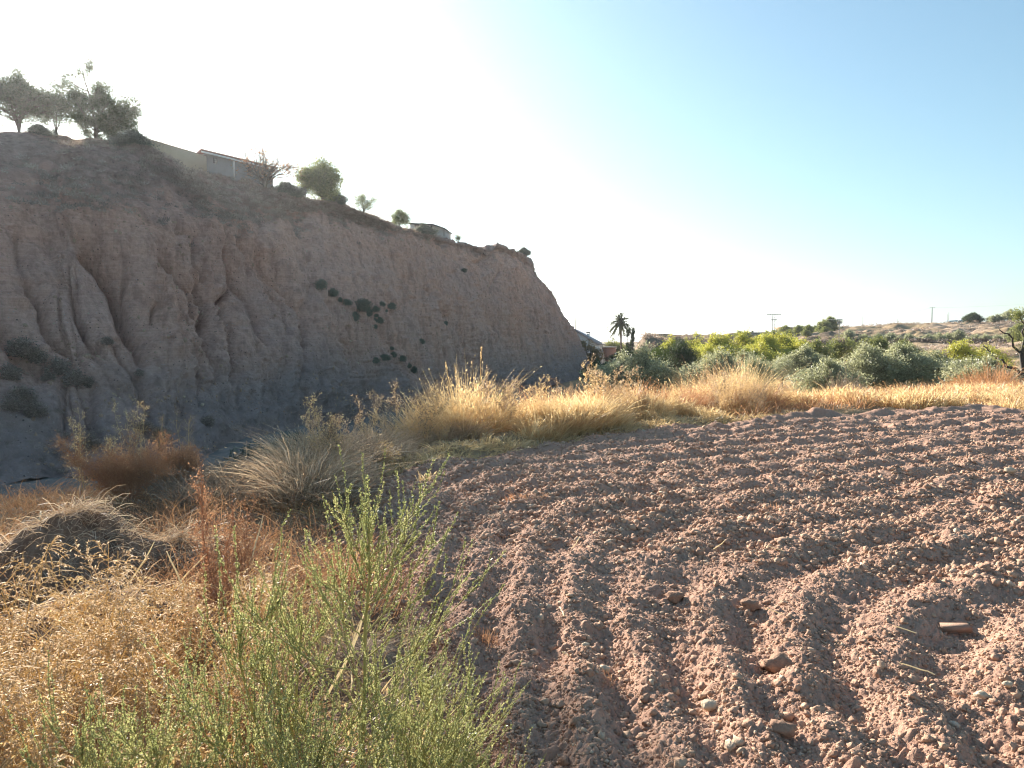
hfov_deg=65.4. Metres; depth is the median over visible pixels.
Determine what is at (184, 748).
curly weed
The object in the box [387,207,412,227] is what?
green tree
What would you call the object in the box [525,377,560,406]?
verge weed
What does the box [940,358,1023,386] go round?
dry grass
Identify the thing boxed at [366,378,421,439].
verge weed
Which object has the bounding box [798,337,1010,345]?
bank scrub
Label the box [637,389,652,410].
verge weed
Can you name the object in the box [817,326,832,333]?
slope shrub
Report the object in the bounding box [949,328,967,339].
terrace olive
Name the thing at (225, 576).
red stemmed weed
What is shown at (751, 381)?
dry grass clump
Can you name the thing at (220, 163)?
tiled shed
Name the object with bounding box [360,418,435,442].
dry grass clump
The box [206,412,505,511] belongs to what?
verge weeds
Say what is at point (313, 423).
verge weed
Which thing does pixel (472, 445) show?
verge litter
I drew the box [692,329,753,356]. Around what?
yellow green tree
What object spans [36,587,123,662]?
curly weed
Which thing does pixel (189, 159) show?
boundary wall
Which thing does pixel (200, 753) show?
dry weed
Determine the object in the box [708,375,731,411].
verge weed
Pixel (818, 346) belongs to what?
green tree
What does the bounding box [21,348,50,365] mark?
scrub bush
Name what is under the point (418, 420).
dry grass clump
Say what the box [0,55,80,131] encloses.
pine tree
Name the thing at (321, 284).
cliff bush
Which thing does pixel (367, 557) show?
green weed
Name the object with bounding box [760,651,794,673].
stone
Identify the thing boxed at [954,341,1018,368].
yellow green tree
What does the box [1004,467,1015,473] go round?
stone
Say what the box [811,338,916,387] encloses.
olive tree
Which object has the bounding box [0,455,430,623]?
red brown grass
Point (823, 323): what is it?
round tree
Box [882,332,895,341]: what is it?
terrace olive
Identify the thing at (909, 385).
orchard grass
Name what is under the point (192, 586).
dry weed
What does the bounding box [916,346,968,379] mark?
olive tree
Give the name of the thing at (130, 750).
green weed
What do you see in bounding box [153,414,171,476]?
tall weed
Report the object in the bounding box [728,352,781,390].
olive tree
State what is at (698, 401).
hollow grass
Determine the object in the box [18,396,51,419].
scrub bush
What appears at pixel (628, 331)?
columnar tree
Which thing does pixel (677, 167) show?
sky
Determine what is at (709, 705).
stone
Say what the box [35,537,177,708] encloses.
spiky weed
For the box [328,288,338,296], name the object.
cliff bush
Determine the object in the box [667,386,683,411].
verge weed
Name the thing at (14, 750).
dry weed
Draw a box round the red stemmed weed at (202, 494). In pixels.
[174,459,255,616]
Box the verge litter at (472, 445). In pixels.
[267,408,806,529]
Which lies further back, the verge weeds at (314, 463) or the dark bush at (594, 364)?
the dark bush at (594, 364)
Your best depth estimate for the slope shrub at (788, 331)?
177.43 m
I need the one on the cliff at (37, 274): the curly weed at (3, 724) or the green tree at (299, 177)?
the green tree at (299, 177)
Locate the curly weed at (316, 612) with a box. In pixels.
[254,584,353,667]
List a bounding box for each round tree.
[817,320,833,329]
[826,316,842,330]
[960,312,988,322]
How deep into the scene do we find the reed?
14.07 m
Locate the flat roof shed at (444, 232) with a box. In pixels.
[409,223,452,238]
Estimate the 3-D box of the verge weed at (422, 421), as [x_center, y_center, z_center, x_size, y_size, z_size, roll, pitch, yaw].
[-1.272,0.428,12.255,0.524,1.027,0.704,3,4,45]
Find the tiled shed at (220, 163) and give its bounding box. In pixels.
[196,149,277,187]
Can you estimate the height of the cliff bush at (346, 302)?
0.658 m
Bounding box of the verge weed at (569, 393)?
[563,382,577,398]
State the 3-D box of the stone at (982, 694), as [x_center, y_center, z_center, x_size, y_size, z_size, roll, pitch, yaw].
[2.165,1.437,3.682,0.064,0.040,0.053,0,3,0]
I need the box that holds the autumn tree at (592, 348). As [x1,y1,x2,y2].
[580,339,606,362]
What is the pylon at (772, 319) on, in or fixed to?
on the ground at (826, 336)
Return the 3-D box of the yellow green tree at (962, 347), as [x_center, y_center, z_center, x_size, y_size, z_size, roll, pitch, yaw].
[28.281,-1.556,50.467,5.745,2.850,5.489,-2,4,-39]
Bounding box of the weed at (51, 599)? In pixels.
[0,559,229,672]
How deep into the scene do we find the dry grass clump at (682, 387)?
20.51 m
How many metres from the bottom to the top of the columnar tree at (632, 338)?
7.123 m
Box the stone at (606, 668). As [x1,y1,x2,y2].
[600,665,609,672]
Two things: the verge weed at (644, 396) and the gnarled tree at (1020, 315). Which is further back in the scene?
the gnarled tree at (1020, 315)
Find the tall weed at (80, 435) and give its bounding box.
[66,409,96,496]
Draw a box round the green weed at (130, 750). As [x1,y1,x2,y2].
[5,622,226,767]
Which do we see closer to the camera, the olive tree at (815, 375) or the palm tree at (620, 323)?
the olive tree at (815, 375)
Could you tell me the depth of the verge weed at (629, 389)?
15.47 m
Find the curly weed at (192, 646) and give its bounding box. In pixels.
[133,596,292,702]
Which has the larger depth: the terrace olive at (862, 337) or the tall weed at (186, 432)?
the terrace olive at (862, 337)
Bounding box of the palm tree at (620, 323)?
[606,312,631,351]
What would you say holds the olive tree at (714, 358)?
on the ground at (826, 336)
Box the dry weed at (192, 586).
[95,571,234,695]
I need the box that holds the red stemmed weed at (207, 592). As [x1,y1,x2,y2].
[169,551,233,663]
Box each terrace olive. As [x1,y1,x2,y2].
[839,328,856,338]
[856,334,869,340]
[871,331,885,339]
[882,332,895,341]
[903,333,916,338]
[919,333,938,339]
[932,332,947,340]
[943,331,952,339]
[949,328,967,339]
[969,332,981,338]
[978,333,994,339]
[992,333,1002,339]
[1001,331,1011,339]
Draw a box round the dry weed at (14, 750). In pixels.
[0,722,201,767]
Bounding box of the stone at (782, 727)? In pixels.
[770,719,797,737]
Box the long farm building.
[749,331,764,335]
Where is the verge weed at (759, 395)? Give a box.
[747,383,770,413]
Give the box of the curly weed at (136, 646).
[2,618,203,757]
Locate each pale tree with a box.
[985,313,1006,322]
[999,308,1018,320]
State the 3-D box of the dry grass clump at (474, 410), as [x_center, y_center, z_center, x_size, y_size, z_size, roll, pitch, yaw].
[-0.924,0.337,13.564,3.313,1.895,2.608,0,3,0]
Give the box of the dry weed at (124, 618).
[34,540,227,748]
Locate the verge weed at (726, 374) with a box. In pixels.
[703,361,750,411]
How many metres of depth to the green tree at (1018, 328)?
129.44 m
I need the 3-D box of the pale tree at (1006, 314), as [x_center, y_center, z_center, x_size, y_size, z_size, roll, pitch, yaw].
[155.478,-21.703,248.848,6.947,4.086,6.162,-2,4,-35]
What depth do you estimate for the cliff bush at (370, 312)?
70.30 m
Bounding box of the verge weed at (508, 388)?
[472,367,522,424]
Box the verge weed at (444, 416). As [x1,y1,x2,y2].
[424,384,459,443]
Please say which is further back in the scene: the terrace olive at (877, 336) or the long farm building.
the long farm building
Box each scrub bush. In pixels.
[0,359,27,380]
[0,393,25,411]
[1,383,41,404]
[4,335,42,359]
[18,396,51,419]
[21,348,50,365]
[40,354,72,375]
[40,371,56,381]
[58,367,87,388]
[76,430,103,450]
[79,375,97,387]
[100,335,114,345]
[132,418,154,433]
[133,368,143,375]
[148,425,171,440]
[200,413,215,426]
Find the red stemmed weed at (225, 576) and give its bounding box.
[189,524,250,649]
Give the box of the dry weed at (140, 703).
[58,629,256,767]
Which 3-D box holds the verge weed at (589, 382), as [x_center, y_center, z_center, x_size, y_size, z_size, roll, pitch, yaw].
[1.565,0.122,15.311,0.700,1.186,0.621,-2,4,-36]
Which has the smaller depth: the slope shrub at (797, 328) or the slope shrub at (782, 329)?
the slope shrub at (797, 328)
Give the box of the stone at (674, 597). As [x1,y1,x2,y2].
[664,591,684,603]
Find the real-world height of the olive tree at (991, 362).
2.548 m
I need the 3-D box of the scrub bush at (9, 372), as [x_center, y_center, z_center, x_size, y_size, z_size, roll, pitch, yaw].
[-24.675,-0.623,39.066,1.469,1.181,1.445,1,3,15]
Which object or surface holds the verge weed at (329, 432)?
on the ground at (826, 336)
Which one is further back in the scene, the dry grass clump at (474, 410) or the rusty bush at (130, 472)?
the dry grass clump at (474, 410)
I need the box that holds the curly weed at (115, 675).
[1,640,190,767]
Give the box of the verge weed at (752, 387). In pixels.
[737,375,755,406]
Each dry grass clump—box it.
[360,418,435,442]
[364,378,497,439]
[369,350,542,435]
[415,469,436,481]
[447,627,499,649]
[451,383,556,430]
[644,355,761,393]
[655,373,733,398]
[661,354,810,406]
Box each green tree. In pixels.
[292,163,320,196]
[296,151,354,202]
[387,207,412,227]
[605,337,624,352]
[650,332,687,370]
[682,328,704,347]
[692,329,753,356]
[692,341,718,374]
[730,334,785,373]
[731,327,784,351]
[738,330,788,355]
[770,329,798,349]
[778,337,846,361]
[793,335,842,360]
[822,332,858,360]
[853,333,890,353]
[890,338,927,353]
[930,338,1014,370]
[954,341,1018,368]
[1004,322,1023,342]
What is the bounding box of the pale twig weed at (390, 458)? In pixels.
[379,440,401,468]
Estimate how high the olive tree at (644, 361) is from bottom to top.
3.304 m
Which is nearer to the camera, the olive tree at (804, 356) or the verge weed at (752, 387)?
the verge weed at (752, 387)
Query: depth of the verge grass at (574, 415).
13.95 m
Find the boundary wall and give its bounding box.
[149,139,206,172]
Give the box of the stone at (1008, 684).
[1002,681,1012,687]
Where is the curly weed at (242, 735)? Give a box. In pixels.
[160,688,309,767]
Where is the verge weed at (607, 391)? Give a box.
[600,383,610,400]
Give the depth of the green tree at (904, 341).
69.45 m
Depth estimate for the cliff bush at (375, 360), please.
68.03 m
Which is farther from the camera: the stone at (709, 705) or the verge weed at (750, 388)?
the verge weed at (750, 388)
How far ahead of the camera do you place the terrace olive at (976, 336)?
153.56 m
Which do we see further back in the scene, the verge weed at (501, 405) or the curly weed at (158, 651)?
the verge weed at (501, 405)
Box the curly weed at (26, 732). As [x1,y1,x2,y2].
[0,672,179,767]
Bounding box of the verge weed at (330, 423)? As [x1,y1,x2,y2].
[300,392,344,453]
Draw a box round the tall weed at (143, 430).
[128,400,156,473]
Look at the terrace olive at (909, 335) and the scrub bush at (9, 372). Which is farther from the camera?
the terrace olive at (909, 335)
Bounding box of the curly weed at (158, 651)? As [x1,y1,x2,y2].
[97,607,217,755]
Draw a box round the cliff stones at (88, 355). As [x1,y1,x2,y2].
[0,198,586,471]
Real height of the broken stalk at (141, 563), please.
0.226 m
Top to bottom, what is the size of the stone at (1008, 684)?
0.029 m
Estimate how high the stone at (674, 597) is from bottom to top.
0.081 m
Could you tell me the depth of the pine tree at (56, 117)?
62.06 m
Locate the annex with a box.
[603,346,616,361]
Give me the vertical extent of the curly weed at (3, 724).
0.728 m
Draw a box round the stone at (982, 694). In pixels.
[973,690,988,698]
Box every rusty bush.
[46,427,181,499]
[132,438,209,483]
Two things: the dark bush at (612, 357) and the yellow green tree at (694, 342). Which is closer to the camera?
the yellow green tree at (694, 342)
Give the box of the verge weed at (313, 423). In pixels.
[299,395,367,465]
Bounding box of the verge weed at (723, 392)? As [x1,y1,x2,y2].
[712,369,737,412]
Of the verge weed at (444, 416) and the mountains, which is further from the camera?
the mountains
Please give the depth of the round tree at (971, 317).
238.43 m
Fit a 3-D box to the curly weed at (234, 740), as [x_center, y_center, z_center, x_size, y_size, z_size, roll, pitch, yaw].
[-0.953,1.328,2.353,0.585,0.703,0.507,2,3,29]
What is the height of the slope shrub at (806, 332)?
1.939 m
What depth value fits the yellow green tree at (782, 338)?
73.92 m
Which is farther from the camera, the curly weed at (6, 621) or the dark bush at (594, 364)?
the dark bush at (594, 364)
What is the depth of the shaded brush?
8.13 m
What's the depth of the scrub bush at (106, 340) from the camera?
43.74 m
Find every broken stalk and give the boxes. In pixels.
[125,542,153,588]
[163,551,208,599]
[166,551,185,599]
[247,516,262,571]
[325,615,363,699]
[901,663,934,674]
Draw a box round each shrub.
[25,121,57,137]
[102,123,166,149]
[271,180,308,197]
[319,191,349,204]
[412,223,439,235]
[455,233,462,241]
[517,247,532,255]
[767,330,779,336]
[776,325,791,334]
[783,329,795,337]
[791,325,803,332]
[799,329,811,336]
[802,324,814,331]
[812,326,821,332]
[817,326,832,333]
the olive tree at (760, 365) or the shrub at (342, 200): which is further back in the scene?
the shrub at (342, 200)
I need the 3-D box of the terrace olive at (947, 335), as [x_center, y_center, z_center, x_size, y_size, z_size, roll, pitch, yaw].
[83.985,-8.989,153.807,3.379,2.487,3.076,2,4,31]
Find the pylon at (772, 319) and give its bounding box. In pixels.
[767,314,780,329]
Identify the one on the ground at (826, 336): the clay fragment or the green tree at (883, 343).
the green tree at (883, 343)
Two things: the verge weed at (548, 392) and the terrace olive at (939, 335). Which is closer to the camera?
the verge weed at (548, 392)
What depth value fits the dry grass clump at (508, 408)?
13.97 m
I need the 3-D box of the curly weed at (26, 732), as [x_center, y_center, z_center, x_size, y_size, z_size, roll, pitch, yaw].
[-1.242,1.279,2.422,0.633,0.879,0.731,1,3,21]
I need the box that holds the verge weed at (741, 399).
[734,390,748,408]
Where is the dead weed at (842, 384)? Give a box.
[821,368,868,389]
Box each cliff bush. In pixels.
[216,441,269,471]
[272,430,302,444]
[315,279,327,289]
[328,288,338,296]
[342,299,353,305]
[352,311,360,321]
[353,298,372,312]
[366,308,372,317]
[372,305,381,312]
[372,357,380,363]
[377,317,383,323]
[380,354,391,360]
[387,302,395,309]
[398,355,406,361]
[410,366,416,373]
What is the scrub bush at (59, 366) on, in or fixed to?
on the cliff at (37, 274)
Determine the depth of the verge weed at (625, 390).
15.12 m
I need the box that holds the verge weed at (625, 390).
[600,369,643,413]
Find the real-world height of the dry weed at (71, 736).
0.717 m
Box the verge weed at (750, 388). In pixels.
[739,374,769,406]
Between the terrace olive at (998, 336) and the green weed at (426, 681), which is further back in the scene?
the terrace olive at (998, 336)
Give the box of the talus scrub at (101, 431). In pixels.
[4,367,574,474]
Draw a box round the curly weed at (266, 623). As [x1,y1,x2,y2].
[205,575,321,717]
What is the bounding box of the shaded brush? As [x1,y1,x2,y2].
[116,425,414,514]
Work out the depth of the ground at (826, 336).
8.14 m
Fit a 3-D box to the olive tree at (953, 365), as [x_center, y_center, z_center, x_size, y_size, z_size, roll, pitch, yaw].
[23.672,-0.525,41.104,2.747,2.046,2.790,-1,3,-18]
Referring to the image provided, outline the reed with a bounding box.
[479,347,481,394]
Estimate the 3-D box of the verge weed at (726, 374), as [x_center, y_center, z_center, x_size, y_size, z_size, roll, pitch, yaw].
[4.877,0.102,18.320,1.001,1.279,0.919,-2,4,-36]
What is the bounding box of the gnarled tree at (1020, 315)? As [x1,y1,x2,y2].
[982,306,1023,382]
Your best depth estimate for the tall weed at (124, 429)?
9.22 m
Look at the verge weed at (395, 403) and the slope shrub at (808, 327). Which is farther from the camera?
the slope shrub at (808, 327)
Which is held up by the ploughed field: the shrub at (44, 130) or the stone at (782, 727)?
the stone at (782, 727)
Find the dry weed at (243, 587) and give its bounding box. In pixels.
[158,548,337,749]
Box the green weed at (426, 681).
[347,624,529,767]
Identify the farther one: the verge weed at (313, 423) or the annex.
the annex
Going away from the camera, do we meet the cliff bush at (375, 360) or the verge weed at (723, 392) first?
the verge weed at (723, 392)
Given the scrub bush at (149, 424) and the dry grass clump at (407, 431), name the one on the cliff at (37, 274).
the scrub bush at (149, 424)
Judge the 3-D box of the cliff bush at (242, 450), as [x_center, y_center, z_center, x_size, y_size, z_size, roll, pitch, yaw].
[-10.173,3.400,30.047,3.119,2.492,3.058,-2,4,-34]
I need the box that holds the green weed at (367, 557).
[214,445,509,767]
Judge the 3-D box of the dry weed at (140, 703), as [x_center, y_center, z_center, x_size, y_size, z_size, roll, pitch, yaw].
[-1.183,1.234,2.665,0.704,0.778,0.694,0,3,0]
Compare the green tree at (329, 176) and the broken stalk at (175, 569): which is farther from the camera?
the green tree at (329, 176)
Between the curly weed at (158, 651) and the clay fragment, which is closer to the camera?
the curly weed at (158, 651)
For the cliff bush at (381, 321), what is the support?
on the cliff at (37, 274)
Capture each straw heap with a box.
[0,485,191,606]
[144,511,263,574]
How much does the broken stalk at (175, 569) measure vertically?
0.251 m
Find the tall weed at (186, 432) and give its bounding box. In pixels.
[168,409,194,457]
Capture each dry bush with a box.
[920,369,976,388]
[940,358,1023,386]
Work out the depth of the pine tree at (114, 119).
61.92 m
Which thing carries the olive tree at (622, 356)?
on the ground at (826, 336)
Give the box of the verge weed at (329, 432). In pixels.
[318,416,343,456]
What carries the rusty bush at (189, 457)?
on the ground at (826, 336)
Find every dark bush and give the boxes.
[578,357,601,378]
[603,346,637,360]
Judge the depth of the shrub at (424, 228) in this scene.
89.83 m
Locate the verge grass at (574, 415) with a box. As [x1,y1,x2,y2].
[439,380,816,447]
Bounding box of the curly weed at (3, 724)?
[0,682,70,767]
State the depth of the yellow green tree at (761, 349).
62.18 m
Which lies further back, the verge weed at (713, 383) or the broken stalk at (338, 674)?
the verge weed at (713, 383)
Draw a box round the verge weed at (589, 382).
[579,360,613,401]
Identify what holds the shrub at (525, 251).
on the cliff at (37, 274)
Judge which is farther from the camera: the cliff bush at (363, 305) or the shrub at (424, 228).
the shrub at (424, 228)
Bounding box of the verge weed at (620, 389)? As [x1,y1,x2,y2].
[586,353,638,409]
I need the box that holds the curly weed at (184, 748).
[153,732,241,767]
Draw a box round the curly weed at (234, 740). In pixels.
[108,725,272,767]
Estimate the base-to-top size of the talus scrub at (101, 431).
3.182 m
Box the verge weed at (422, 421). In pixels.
[413,379,450,445]
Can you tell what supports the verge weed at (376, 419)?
on the ground at (826, 336)
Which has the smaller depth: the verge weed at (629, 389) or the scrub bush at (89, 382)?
the verge weed at (629, 389)
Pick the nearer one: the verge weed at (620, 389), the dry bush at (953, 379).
the verge weed at (620, 389)
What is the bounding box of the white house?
[574,329,604,363]
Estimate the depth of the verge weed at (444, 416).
11.87 m
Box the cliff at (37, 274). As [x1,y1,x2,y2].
[0,131,590,485]
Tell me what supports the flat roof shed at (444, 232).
on the cliff at (37, 274)
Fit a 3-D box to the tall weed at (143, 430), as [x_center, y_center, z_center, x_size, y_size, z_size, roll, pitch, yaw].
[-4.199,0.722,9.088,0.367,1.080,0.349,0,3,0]
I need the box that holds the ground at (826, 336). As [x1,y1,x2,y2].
[0,320,1023,767]
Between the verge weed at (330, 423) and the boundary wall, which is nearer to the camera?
the verge weed at (330, 423)
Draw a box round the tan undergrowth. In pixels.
[0,549,419,767]
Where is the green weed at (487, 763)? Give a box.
[388,703,546,767]
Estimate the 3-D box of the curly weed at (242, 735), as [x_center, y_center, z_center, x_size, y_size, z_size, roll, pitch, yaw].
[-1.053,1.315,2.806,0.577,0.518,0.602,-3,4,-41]
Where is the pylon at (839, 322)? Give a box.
[837,319,841,339]
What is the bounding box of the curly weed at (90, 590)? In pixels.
[38,576,180,697]
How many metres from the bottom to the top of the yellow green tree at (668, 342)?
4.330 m
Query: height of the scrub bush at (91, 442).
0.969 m
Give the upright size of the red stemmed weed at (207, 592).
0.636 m
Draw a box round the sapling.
[348,191,384,211]
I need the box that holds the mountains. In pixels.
[599,334,642,341]
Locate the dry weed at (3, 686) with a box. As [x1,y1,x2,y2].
[0,594,156,766]
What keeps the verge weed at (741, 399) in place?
on the ground at (826, 336)
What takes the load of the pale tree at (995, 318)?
on the ground at (826, 336)
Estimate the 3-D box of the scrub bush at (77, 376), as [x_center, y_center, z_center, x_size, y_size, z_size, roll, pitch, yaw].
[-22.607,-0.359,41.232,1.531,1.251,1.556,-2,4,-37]
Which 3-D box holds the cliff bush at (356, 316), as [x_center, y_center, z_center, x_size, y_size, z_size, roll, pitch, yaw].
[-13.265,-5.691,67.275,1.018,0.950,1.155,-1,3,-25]
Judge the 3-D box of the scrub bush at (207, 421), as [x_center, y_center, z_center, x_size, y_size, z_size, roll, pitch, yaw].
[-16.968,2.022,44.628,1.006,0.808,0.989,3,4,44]
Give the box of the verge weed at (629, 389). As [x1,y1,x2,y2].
[612,378,634,409]
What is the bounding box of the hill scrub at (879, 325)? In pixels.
[633,320,1021,356]
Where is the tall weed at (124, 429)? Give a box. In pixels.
[111,402,141,490]
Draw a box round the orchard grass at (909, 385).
[657,375,1023,395]
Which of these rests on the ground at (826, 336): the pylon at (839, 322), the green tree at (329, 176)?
the pylon at (839, 322)
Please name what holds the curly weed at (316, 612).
on the ground at (826, 336)
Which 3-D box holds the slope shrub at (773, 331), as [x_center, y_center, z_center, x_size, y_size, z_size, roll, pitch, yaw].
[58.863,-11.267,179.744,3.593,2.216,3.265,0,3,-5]
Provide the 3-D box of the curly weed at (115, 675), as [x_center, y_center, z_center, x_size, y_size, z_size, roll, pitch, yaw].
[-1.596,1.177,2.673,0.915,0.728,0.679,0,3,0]
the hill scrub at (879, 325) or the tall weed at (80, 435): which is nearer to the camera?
the tall weed at (80, 435)
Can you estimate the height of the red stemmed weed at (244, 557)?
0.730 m
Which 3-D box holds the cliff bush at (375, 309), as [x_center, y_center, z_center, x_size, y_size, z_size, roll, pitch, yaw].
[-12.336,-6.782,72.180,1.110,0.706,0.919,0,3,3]
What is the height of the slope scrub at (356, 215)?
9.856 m
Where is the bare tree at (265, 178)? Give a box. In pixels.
[229,138,304,187]
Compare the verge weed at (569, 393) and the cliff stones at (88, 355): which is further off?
the cliff stones at (88, 355)
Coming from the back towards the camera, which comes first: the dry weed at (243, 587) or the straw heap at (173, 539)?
the straw heap at (173, 539)
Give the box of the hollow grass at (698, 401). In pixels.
[499,376,816,415]
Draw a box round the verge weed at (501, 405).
[493,382,516,426]
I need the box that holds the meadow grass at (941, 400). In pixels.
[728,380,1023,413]
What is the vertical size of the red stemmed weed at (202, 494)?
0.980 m
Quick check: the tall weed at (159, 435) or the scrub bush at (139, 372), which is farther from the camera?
the scrub bush at (139, 372)
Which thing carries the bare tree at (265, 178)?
on the cliff at (37, 274)
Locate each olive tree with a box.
[577,344,647,389]
[580,339,693,394]
[673,344,744,386]
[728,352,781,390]
[733,347,784,383]
[768,353,801,387]
[770,342,832,377]
[784,354,876,392]
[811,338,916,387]
[847,341,956,386]
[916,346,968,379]
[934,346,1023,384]
[936,354,982,382]
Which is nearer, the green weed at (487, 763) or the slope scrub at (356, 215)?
the green weed at (487, 763)
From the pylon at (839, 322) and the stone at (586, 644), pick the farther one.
the pylon at (839, 322)
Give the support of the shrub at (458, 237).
on the cliff at (37, 274)
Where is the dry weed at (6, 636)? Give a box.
[0,535,84,746]
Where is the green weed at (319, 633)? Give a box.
[120,540,401,767]
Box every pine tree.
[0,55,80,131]
[28,83,93,133]
[46,54,149,139]
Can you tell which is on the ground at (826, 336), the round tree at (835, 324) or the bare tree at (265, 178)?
the round tree at (835, 324)
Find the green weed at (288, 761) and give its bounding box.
[138,638,399,767]
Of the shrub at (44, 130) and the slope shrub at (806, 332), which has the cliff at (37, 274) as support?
the shrub at (44, 130)
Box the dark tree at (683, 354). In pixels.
[653,337,705,382]
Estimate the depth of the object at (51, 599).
4.26 m
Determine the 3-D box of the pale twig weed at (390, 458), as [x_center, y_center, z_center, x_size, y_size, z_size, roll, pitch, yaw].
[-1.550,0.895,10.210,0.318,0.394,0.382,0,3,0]
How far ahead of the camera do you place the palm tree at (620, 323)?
169.05 m
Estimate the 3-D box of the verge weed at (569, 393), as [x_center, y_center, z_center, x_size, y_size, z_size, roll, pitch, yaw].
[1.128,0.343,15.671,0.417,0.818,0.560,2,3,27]
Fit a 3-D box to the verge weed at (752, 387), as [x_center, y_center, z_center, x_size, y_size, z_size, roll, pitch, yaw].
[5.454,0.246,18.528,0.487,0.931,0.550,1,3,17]
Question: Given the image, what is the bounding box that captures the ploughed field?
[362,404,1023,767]
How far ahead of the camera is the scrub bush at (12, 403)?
36.18 m
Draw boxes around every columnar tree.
[625,328,630,348]
[629,327,635,351]
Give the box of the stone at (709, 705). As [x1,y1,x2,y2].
[701,699,718,711]
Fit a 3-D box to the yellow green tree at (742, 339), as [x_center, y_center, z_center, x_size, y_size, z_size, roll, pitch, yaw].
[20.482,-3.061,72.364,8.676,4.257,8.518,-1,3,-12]
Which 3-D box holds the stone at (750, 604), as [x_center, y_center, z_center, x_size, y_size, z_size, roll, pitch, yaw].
[1.470,1.365,4.929,0.126,0.082,0.110,0,3,0]
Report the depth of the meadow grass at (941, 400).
19.89 m
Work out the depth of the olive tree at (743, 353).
47.71 m
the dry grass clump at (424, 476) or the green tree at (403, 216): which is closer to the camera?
the dry grass clump at (424, 476)
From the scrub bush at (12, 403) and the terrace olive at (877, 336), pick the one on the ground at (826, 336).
the terrace olive at (877, 336)
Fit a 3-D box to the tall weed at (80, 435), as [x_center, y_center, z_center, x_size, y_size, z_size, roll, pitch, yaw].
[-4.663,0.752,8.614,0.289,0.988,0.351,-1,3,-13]
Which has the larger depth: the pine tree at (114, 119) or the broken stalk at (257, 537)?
the pine tree at (114, 119)
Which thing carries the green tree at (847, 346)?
on the ground at (826, 336)
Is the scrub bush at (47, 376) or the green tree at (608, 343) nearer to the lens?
the scrub bush at (47, 376)
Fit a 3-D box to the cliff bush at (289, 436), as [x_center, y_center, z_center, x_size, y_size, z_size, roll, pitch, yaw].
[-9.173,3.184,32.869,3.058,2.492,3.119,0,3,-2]
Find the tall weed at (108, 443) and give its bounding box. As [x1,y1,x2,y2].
[99,434,119,493]
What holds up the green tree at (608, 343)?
on the ground at (826, 336)
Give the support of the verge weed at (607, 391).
on the ground at (826, 336)
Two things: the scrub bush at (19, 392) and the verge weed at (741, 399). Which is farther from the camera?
the scrub bush at (19, 392)
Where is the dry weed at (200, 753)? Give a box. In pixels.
[130,741,239,767]
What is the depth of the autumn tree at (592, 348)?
121.35 m
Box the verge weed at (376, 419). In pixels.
[355,407,383,437]
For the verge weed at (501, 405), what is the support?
on the ground at (826, 336)
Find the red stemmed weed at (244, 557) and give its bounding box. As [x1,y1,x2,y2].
[211,493,268,603]
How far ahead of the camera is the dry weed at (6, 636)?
3.26 m
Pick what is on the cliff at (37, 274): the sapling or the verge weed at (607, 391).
the sapling
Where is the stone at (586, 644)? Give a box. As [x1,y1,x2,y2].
[582,642,589,647]
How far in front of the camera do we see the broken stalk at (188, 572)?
4.52 m
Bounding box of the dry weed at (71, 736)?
[1,670,196,767]
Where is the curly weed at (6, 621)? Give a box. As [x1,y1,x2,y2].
[0,574,134,711]
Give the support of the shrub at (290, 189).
on the cliff at (37, 274)
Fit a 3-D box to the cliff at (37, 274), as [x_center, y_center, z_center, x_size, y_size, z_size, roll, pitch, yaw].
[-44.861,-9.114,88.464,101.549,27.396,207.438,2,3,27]
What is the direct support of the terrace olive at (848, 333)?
on the ground at (826, 336)
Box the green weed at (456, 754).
[336,643,514,767]
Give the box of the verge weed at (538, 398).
[521,374,553,414]
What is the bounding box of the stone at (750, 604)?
[740,598,760,611]
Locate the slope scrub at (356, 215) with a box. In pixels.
[1,130,444,246]
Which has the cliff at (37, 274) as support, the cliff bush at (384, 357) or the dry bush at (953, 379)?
the cliff bush at (384, 357)
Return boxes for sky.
[0,0,1023,339]
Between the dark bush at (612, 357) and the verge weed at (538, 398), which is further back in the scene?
the dark bush at (612, 357)
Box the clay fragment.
[940,623,972,632]
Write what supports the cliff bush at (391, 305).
on the cliff at (37, 274)
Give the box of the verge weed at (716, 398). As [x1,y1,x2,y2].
[698,372,736,409]

